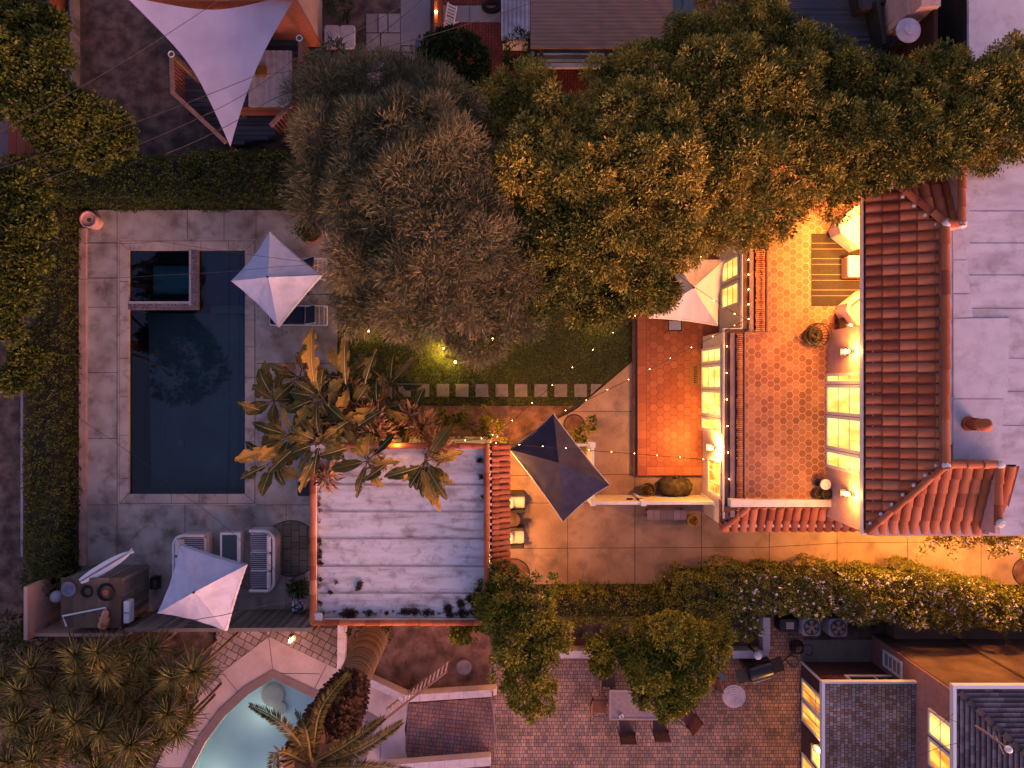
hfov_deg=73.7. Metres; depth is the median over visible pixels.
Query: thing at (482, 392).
stepping stone
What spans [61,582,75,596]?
round basin
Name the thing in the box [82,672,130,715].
dragon tree
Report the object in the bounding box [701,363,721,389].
french door
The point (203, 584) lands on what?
patio umbrella
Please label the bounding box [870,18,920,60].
patio heater
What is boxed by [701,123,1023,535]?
house
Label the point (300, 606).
cable box
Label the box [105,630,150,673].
dragon tree
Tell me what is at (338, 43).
feather bush
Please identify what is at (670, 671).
citrus tree
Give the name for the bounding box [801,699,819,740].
window
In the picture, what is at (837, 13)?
slate deck
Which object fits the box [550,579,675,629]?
green hedge
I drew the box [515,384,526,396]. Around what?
stepping stone
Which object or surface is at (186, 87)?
octagonal deck
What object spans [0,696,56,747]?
dragon tree
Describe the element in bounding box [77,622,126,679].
dragon tree
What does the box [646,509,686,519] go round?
slatted bench
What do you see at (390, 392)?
stepping stone
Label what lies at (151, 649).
dragon tree
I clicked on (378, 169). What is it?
olive tree
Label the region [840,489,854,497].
wall lamp
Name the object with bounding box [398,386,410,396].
stepping stone
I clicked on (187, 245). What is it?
overhead wire
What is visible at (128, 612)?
white box
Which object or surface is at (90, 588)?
hose coil
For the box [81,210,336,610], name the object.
pool deck
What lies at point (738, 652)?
wall
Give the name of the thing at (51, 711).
dragon tree
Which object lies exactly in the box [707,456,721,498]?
window
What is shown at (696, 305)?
patio umbrella
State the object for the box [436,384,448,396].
stepping stone
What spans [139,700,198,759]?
dragon tree
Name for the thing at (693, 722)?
patio chair
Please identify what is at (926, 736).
overhead wire
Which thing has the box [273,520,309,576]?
paver circle
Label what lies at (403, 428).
bed shrub
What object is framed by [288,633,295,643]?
wall lamp
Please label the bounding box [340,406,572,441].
planting bed
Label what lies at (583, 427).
potted shrub
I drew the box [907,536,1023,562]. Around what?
climbing rose
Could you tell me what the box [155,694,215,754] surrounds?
dragon tree
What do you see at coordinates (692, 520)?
yellow pot
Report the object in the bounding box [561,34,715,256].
ficus tree
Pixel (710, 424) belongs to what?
side window
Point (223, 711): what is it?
pool rim
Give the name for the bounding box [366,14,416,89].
flagstone walk
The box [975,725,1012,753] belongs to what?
roof antenna
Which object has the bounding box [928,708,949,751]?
window
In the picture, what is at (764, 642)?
wall
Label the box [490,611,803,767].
brick patio
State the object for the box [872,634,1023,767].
tall house
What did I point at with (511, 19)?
white ribbed shed
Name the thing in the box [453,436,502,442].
string lights
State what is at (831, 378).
side window
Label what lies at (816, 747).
wall lamp
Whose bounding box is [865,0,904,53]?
outdoor sofa
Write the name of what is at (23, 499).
garden wall
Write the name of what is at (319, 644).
stamped paving
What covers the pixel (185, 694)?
dragon tree
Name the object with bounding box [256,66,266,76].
yellow cushion
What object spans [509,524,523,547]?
cushioned armchair
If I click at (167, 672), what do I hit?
dragon tree
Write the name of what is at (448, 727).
paver terrace
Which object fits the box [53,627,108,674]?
dragon tree
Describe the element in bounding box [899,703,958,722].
overhead wire
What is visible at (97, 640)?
overhead wire
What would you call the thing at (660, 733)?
patio chair
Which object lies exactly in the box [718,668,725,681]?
ornate stool
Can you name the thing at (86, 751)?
dragon tree
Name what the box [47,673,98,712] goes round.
dragon tree
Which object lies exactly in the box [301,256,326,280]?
sun lounger
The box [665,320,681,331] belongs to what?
patio stool
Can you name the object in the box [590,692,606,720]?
patio chair
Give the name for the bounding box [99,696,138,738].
dragon tree
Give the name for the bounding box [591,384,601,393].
stepping stone
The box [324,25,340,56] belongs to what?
storage box
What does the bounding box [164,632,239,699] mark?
dragon tree
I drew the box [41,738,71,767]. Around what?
dragon tree
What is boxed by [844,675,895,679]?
window
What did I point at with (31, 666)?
dragon tree
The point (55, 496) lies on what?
clipped hedge
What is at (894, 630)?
flat roof wing
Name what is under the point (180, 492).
overhead wire
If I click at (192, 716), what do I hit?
dragon tree
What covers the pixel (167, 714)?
dragon tree
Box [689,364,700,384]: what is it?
door mat
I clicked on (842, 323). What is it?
corner table
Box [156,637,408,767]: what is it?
pool surround
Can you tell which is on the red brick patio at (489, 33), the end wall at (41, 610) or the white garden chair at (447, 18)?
the white garden chair at (447, 18)
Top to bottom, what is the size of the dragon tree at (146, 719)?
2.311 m
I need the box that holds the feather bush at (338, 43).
[291,33,350,82]
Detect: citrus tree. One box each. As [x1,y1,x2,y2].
[448,558,575,725]
[582,608,738,725]
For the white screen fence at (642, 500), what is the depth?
22.52 m
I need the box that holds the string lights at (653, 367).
[556,320,745,415]
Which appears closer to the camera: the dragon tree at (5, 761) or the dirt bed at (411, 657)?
the dragon tree at (5, 761)
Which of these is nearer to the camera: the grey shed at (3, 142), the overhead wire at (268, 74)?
the overhead wire at (268, 74)
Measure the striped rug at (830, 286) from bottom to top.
0.015 m
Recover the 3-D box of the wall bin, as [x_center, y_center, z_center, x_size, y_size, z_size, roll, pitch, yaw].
[-7.005,3.519,23.372,0.540,0.655,0.570,0,90,0]
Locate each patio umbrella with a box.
[158,543,247,630]
[231,232,321,326]
[509,413,609,521]
[649,259,724,325]
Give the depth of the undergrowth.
22.80 m
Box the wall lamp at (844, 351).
[840,348,854,354]
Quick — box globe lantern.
[815,478,830,489]
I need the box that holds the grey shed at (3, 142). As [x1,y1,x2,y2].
[0,109,19,165]
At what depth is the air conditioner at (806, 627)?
23.00 m
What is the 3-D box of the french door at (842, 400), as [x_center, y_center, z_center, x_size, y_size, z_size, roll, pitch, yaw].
[9.628,0.472,19.805,0.058,2.150,0.900,0,90,0]
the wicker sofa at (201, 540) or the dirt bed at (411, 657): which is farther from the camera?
the dirt bed at (411, 657)
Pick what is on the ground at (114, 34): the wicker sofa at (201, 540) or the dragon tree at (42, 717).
the dragon tree at (42, 717)
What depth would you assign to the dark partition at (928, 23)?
21.98 m
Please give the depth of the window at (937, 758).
20.00 m
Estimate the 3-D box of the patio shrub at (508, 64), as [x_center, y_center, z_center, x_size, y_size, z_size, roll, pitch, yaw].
[0.292,-10.770,22.808,1.476,1.803,2.059,0,90,0]
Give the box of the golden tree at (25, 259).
[0,163,60,399]
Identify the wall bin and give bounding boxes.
[297,480,309,495]
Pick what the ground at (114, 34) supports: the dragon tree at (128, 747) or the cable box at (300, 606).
the dragon tree at (128, 747)
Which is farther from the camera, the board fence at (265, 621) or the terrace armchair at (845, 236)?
the board fence at (265, 621)
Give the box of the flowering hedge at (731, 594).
[652,553,1023,642]
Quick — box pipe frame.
[62,607,106,626]
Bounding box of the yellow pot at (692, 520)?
[687,514,698,526]
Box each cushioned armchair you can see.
[509,490,524,512]
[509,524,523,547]
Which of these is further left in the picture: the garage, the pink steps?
the garage
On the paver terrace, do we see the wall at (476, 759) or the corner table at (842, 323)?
the wall at (476, 759)
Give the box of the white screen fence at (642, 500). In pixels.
[575,439,715,505]
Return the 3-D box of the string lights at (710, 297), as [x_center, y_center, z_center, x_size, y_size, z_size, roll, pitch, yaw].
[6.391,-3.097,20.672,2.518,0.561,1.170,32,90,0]
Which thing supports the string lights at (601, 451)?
hanging from the garage
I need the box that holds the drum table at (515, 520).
[509,513,519,526]
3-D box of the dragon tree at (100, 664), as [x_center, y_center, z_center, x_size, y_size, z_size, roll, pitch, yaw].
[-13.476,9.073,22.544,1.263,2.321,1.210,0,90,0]
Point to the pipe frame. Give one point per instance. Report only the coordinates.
(63, 616)
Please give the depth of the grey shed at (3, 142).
23.10 m
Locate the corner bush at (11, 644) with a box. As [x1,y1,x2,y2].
[0,608,65,698]
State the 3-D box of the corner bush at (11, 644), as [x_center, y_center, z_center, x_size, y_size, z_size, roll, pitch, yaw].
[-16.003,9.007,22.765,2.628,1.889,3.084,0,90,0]
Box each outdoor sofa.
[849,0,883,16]
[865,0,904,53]
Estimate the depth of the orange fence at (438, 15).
22.11 m
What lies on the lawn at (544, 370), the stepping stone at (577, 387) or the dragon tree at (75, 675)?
the stepping stone at (577, 387)
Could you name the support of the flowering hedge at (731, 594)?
on the ground at (114, 34)
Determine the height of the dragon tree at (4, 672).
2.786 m
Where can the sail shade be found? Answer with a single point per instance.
(220, 49)
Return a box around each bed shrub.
[383,408,425,437]
[429,403,509,442]
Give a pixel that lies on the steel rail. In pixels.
(495, 731)
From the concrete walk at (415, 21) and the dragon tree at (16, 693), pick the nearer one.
the dragon tree at (16, 693)
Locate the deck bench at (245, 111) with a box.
[240,107,291,118]
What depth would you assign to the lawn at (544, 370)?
23.72 m
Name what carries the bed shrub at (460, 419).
on the planting bed at (529, 419)
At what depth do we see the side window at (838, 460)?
19.85 m
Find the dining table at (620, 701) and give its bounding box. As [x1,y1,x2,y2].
[609,687,657,719]
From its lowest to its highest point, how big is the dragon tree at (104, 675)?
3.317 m
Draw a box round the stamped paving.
[197,628,369,763]
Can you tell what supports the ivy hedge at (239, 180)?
on the ground at (114, 34)
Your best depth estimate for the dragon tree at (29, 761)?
20.72 m
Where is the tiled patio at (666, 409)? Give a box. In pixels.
[632,194,718,475]
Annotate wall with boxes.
[20,392,29,556]
[24,577,143,639]
[79,228,87,565]
[337,625,496,701]
[384,751,490,767]
[551,646,768,657]
[758,613,769,650]
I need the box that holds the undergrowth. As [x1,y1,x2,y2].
[0,640,183,766]
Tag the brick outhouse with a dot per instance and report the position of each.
(17, 144)
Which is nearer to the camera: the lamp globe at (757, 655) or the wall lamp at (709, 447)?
the wall lamp at (709, 447)
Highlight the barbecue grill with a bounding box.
[735,656,784,683]
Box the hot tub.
[249,50,297,112]
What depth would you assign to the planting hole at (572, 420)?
23.69 m
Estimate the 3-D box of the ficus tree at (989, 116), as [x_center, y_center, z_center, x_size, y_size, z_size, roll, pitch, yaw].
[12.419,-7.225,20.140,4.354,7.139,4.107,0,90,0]
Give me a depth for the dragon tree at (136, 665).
21.30 m
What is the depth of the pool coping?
23.69 m
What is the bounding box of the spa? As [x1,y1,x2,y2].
[128,250,209,312]
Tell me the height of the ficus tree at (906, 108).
8.006 m
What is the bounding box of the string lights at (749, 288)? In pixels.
[748,251,749,325]
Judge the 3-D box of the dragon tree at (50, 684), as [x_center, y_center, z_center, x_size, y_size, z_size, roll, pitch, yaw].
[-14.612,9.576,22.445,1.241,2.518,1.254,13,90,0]
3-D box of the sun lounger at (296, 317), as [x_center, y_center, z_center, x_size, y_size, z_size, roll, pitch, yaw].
[-7.317,-2.348,23.243,1.997,0.915,0.702,0,90,0]
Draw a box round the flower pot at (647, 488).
[640,482,654,495]
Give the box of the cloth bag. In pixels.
[97,609,109,629]
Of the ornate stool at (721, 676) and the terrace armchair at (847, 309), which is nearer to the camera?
the terrace armchair at (847, 309)
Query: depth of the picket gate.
23.03 m
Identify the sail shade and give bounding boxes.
[130,0,291,153]
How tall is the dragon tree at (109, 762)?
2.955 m
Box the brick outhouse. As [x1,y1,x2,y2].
[8,114,44,157]
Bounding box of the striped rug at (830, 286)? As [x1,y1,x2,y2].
[811,234,858,305]
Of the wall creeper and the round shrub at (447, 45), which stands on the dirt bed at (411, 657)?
the wall creeper
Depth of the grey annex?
21.13 m
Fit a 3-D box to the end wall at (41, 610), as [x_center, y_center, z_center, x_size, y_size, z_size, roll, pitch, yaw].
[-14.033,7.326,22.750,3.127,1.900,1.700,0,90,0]
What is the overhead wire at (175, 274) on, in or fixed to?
attached to the olive tree at (441, 277)
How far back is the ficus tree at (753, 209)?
17.21 m
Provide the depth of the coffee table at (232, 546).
23.24 m
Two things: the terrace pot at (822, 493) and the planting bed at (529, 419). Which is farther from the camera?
the planting bed at (529, 419)
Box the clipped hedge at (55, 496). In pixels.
[0,151,85,596]
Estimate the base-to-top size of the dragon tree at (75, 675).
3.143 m
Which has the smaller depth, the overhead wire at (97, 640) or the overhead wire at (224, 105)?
the overhead wire at (224, 105)
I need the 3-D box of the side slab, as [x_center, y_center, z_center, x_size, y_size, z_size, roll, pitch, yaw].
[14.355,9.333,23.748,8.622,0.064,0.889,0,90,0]
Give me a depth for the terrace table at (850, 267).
20.49 m
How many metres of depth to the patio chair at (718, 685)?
22.95 m
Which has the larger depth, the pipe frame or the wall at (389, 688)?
the wall at (389, 688)
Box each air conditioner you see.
[795,611,819,635]
[820,612,846,636]
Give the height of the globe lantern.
0.560 m
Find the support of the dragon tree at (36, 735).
on the ground at (114, 34)
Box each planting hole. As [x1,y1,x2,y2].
[509,558,529,589]
[563,414,584,434]
[1012,559,1023,585]
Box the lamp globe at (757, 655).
[748,644,761,659]
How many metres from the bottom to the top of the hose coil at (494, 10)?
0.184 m
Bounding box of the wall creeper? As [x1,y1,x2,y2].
[345,626,393,646]
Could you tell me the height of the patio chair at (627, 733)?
0.985 m
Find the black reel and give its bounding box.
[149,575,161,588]
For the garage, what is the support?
on the pool deck at (147, 534)
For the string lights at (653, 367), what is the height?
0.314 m
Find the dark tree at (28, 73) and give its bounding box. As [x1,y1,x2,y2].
[0,0,141,175]
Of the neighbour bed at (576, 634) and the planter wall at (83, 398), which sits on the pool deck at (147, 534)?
the planter wall at (83, 398)
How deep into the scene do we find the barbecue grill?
22.92 m
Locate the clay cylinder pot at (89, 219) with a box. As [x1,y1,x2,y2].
[79,211,103,229]
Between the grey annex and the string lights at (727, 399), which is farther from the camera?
the grey annex
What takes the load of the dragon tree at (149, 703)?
on the ground at (114, 34)
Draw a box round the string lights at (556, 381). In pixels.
[484,312,639,441]
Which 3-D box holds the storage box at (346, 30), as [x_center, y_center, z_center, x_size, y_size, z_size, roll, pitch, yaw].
[-5.566,-11.739,23.370,0.530,0.610,0.800,0,90,0]
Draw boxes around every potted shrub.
[322,0,355,23]
[569,414,597,448]
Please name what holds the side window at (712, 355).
in the house at (906, 418)
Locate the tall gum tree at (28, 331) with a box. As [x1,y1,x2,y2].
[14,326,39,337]
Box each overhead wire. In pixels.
[0,0,218,131]
[0,624,190,664]
[1,0,539,167]
[25,0,410,185]
[51,261,331,279]
[80,419,280,577]
[87,241,326,265]
[152,598,306,629]
[166,0,420,153]
[869,741,980,767]
[897,713,953,767]
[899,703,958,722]
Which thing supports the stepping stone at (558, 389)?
on the lawn at (544, 370)
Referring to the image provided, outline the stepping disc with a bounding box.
[456,659,471,674]
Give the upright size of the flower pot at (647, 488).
0.605 m
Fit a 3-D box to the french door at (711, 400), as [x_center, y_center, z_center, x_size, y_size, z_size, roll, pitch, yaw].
[6.545,0.636,22.420,0.058,2.200,0.877,0,90,0]
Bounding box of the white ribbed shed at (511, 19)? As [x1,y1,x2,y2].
[501,0,529,50]
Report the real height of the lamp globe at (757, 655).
1.040 m
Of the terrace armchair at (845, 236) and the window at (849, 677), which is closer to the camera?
the terrace armchair at (845, 236)
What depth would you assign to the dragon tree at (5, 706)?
21.70 m
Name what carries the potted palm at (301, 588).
on the pool deck at (147, 534)
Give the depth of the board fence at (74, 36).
23.50 m
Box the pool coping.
[119,241,254,502]
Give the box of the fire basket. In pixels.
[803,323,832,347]
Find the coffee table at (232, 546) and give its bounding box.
[220,530,244,567]
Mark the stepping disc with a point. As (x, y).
(463, 666)
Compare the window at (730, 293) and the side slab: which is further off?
the side slab
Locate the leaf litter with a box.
[317,457,483,617]
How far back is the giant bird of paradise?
20.72 m
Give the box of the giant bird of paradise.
[234,326,463,511]
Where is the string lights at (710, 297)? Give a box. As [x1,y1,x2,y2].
[678,248,745,319]
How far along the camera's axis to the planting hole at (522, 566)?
23.69 m
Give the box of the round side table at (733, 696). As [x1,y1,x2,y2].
[722,683,745,707]
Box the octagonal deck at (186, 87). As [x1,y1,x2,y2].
[168,34,312,149]
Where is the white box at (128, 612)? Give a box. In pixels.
[123,598,133,622]
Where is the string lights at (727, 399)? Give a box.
[726,333,730,492]
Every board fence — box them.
[69,0,79,87]
[124,609,319,633]
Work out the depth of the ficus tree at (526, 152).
16.91 m
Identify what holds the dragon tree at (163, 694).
on the ground at (114, 34)
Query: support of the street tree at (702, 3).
on the ground at (114, 34)
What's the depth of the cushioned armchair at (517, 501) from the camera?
23.26 m
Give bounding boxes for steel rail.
[491,692,497,746]
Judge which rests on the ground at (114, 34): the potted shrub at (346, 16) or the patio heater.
the potted shrub at (346, 16)
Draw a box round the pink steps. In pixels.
[884,0,940,35]
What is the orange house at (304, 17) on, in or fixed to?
on the ground at (114, 34)
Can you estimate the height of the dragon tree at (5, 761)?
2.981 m
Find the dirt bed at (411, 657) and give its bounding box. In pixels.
[347,625,489,689]
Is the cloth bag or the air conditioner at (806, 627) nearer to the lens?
the cloth bag
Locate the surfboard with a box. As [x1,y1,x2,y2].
[79,548,133,583]
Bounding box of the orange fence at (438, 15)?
[433,0,442,31]
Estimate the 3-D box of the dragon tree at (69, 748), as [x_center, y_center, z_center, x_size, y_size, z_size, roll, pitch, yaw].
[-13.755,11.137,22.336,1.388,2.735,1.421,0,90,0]
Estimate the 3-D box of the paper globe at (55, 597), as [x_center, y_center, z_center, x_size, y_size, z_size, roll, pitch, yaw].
[-15.155,7.066,23.115,0.400,1.170,0.400,0,90,0]
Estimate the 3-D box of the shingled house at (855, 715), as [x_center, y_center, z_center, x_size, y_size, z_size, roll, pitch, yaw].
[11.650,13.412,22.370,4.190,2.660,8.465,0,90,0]
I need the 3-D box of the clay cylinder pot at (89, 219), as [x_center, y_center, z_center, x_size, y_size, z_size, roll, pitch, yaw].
[-14.422,-5.600,23.450,0.560,0.500,0.560,0,90,0]
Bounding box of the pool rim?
[183,670,378,767]
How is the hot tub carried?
on the octagonal deck at (186, 87)
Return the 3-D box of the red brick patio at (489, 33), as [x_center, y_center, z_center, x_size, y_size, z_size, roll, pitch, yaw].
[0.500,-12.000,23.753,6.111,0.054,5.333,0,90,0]
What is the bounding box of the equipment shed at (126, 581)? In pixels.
[61,564,148,627]
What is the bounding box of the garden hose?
[783,639,812,666]
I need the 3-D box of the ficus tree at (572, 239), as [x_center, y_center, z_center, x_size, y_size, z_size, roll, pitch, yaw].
[2.323,-3.309,20.097,5.420,7.226,3.819,0,90,0]
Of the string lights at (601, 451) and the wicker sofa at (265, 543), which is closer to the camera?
the string lights at (601, 451)
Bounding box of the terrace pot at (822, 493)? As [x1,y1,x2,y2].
[812,488,831,499]
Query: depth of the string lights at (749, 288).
20.82 m
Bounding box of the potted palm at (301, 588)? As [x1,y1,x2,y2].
[285,574,309,599]
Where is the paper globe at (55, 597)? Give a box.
[49,590,60,602]
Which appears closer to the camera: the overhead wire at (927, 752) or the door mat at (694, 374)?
the overhead wire at (927, 752)
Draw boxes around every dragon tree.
[0,645,57,693]
[0,664,62,713]
[0,683,41,719]
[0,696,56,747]
[0,733,25,767]
[6,637,85,691]
[7,714,94,767]
[11,705,85,763]
[28,679,100,735]
[28,696,86,740]
[30,665,64,703]
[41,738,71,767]
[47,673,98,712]
[48,674,138,748]
[50,707,112,761]
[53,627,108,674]
[54,636,131,694]
[71,732,136,767]
[72,715,128,765]
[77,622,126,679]
[80,687,152,760]
[82,634,159,697]
[82,641,129,686]
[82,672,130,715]
[94,720,155,767]
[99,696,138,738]
[104,710,161,767]
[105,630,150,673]
[106,653,162,705]
[119,634,170,682]
[119,682,155,718]
[119,747,165,767]
[125,706,157,736]
[133,625,177,667]
[136,650,185,690]
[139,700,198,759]
[144,680,187,719]
[146,639,217,702]
[146,674,211,736]
[154,675,190,703]
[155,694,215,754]
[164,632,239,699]
[164,669,211,708]
[173,682,221,730]
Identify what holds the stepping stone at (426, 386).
on the lawn at (544, 370)
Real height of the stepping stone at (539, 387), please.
0.060 m
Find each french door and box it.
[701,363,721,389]
[701,390,721,417]
[826,385,858,416]
[826,415,858,454]
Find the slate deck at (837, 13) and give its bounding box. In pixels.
[782,0,895,62]
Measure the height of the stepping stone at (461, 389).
0.060 m
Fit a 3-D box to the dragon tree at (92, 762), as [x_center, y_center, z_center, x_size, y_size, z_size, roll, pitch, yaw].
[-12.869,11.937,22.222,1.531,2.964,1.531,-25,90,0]
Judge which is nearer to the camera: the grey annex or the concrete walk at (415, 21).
the grey annex
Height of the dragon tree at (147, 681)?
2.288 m
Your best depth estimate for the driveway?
23.70 m
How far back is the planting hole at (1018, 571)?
23.69 m
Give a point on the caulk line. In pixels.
(255, 240)
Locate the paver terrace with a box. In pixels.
[405,697,493,762]
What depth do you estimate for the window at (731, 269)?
22.17 m
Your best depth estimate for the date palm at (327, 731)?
15.74 m
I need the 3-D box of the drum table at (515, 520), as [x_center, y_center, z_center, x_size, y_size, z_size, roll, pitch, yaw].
[0.022,4.622,23.445,0.540,0.510,0.532,0,90,0]
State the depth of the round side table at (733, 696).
23.21 m
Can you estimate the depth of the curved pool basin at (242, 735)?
24.70 m
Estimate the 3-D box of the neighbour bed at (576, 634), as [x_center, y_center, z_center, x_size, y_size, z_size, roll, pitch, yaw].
[5.056,8.689,23.745,7.444,0.070,1.378,0,90,0]
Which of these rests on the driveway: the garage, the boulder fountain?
the boulder fountain
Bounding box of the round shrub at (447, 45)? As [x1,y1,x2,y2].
[413,23,491,103]
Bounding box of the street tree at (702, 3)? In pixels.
[666,0,783,88]
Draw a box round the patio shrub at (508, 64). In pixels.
[499,24,537,77]
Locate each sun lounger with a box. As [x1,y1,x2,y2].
[269,305,327,325]
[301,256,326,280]
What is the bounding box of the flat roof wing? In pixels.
[886,614,1023,638]
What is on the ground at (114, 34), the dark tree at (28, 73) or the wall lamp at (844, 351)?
the dark tree at (28, 73)
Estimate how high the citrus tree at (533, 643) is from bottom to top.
4.492 m
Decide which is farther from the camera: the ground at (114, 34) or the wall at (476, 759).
the ground at (114, 34)
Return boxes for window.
[701,345,721,364]
[701,416,721,434]
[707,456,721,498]
[721,253,739,284]
[721,280,739,310]
[801,678,819,716]
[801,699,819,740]
[801,752,814,767]
[811,743,819,767]
[826,372,858,383]
[826,449,858,474]
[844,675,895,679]
[882,649,902,679]
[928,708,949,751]
[928,737,949,767]
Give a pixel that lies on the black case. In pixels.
(785, 623)
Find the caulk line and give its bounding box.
[118,239,256,504]
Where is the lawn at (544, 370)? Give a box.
[337,205,631,406]
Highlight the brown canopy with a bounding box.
[531,0,680,79]
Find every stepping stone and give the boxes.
[385,386,391,396]
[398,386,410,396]
[417,384,428,396]
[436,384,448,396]
[456,384,467,396]
[476,384,487,396]
[495,384,507,396]
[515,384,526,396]
[534,384,546,396]
[554,384,566,396]
[574,384,586,396]
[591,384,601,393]
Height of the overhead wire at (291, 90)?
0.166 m
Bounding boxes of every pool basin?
[130,251,244,493]
[193,679,313,767]
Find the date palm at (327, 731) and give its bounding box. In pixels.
[248,626,413,767]
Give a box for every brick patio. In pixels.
[442,0,612,115]
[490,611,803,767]
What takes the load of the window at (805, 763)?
in the shingled house at (855, 715)
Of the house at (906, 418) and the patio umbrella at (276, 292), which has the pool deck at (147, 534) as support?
the patio umbrella at (276, 292)
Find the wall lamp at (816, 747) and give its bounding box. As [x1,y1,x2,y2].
[813,744,819,754]
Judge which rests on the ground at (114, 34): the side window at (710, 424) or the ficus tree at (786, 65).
the ficus tree at (786, 65)
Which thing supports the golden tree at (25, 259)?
on the ground at (114, 34)
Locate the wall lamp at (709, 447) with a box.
[706,444,716,450]
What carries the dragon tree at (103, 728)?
on the ground at (114, 34)
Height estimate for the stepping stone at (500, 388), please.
0.060 m
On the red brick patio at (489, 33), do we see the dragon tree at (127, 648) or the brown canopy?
the brown canopy
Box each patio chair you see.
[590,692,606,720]
[599,669,615,694]
[617,720,636,745]
[649,720,670,742]
[678,707,703,736]
[695,671,724,693]
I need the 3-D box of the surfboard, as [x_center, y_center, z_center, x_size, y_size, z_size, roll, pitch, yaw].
[-13.127,5.894,22.118,1.716,0.523,0.340,-31,90,0]
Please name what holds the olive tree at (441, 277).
on the lawn at (544, 370)
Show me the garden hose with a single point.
(795, 646)
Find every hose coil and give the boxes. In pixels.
[80,585,92,597]
[97,583,114,600]
[481,0,500,13]
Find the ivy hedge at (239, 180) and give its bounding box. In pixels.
[57,146,321,213]
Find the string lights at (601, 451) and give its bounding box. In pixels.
[490,443,714,460]
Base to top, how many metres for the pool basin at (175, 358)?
1.400 m
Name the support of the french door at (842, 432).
in the house at (906, 418)
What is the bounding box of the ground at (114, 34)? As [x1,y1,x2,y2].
[0,0,1023,767]
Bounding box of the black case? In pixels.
[774,614,797,632]
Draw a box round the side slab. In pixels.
[801,639,871,661]
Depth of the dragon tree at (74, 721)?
20.47 m
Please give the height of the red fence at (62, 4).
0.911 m
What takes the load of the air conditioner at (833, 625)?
on the ground at (114, 34)
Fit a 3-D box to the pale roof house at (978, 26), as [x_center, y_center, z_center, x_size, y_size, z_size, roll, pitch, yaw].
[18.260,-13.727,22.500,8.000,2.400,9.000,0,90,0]
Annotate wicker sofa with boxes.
[172,531,212,573]
[249,527,280,592]
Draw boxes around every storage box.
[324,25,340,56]
[340,25,358,54]
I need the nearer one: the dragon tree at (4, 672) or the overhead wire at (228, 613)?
the overhead wire at (228, 613)
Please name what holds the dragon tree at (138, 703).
on the ground at (114, 34)
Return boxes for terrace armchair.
[828,206,858,251]
[835,291,858,326]
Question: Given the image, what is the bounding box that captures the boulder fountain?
[657,475,692,496]
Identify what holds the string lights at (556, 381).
hanging from the garage
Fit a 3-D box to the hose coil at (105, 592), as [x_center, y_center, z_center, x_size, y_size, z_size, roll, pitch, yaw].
[-13.049,6.689,21.911,0.588,0.072,0.588,0,90,0]
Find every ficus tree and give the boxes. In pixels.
[462,53,618,239]
[501,184,684,333]
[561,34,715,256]
[657,0,859,199]
[657,92,868,275]
[793,42,968,203]
[905,28,1023,181]
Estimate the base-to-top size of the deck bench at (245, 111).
0.450 m
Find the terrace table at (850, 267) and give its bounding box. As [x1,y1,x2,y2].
[841,256,858,278]
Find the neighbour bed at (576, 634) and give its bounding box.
[550,614,757,645]
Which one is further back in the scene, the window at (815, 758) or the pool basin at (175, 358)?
the pool basin at (175, 358)
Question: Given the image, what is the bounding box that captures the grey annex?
[673,0,693,40]
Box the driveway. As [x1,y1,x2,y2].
[509,362,1023,584]
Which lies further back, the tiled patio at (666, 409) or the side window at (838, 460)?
the tiled patio at (666, 409)
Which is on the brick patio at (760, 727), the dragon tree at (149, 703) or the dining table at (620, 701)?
the dining table at (620, 701)
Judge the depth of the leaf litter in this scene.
20.75 m
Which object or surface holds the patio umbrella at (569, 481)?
on the driveway
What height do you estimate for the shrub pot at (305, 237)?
1.184 m
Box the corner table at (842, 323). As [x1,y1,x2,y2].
[835,318,850,328]
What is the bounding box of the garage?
[309,437,510,625]
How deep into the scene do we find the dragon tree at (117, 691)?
21.48 m
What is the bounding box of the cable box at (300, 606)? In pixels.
[290,594,309,614]
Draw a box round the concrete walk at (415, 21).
[401,0,500,45]
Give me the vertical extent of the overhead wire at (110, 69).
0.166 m
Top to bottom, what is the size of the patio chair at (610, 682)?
0.985 m
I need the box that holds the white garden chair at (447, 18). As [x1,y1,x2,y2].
[443,2,458,26]
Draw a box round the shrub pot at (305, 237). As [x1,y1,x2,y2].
[291,216,320,241]
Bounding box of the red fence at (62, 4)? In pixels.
[49,0,67,35]
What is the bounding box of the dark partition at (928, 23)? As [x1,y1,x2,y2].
[896,9,937,74]
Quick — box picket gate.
[382,660,449,722]
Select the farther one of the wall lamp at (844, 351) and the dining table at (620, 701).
the dining table at (620, 701)
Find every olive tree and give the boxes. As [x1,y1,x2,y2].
[272,41,515,251]
[313,171,555,373]
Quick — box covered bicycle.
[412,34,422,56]
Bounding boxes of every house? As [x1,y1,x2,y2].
[148,0,321,46]
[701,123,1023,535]
[800,661,916,767]
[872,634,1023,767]
[929,0,1023,95]
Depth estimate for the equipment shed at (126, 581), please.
21.95 m
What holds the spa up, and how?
in the pool basin at (175, 358)

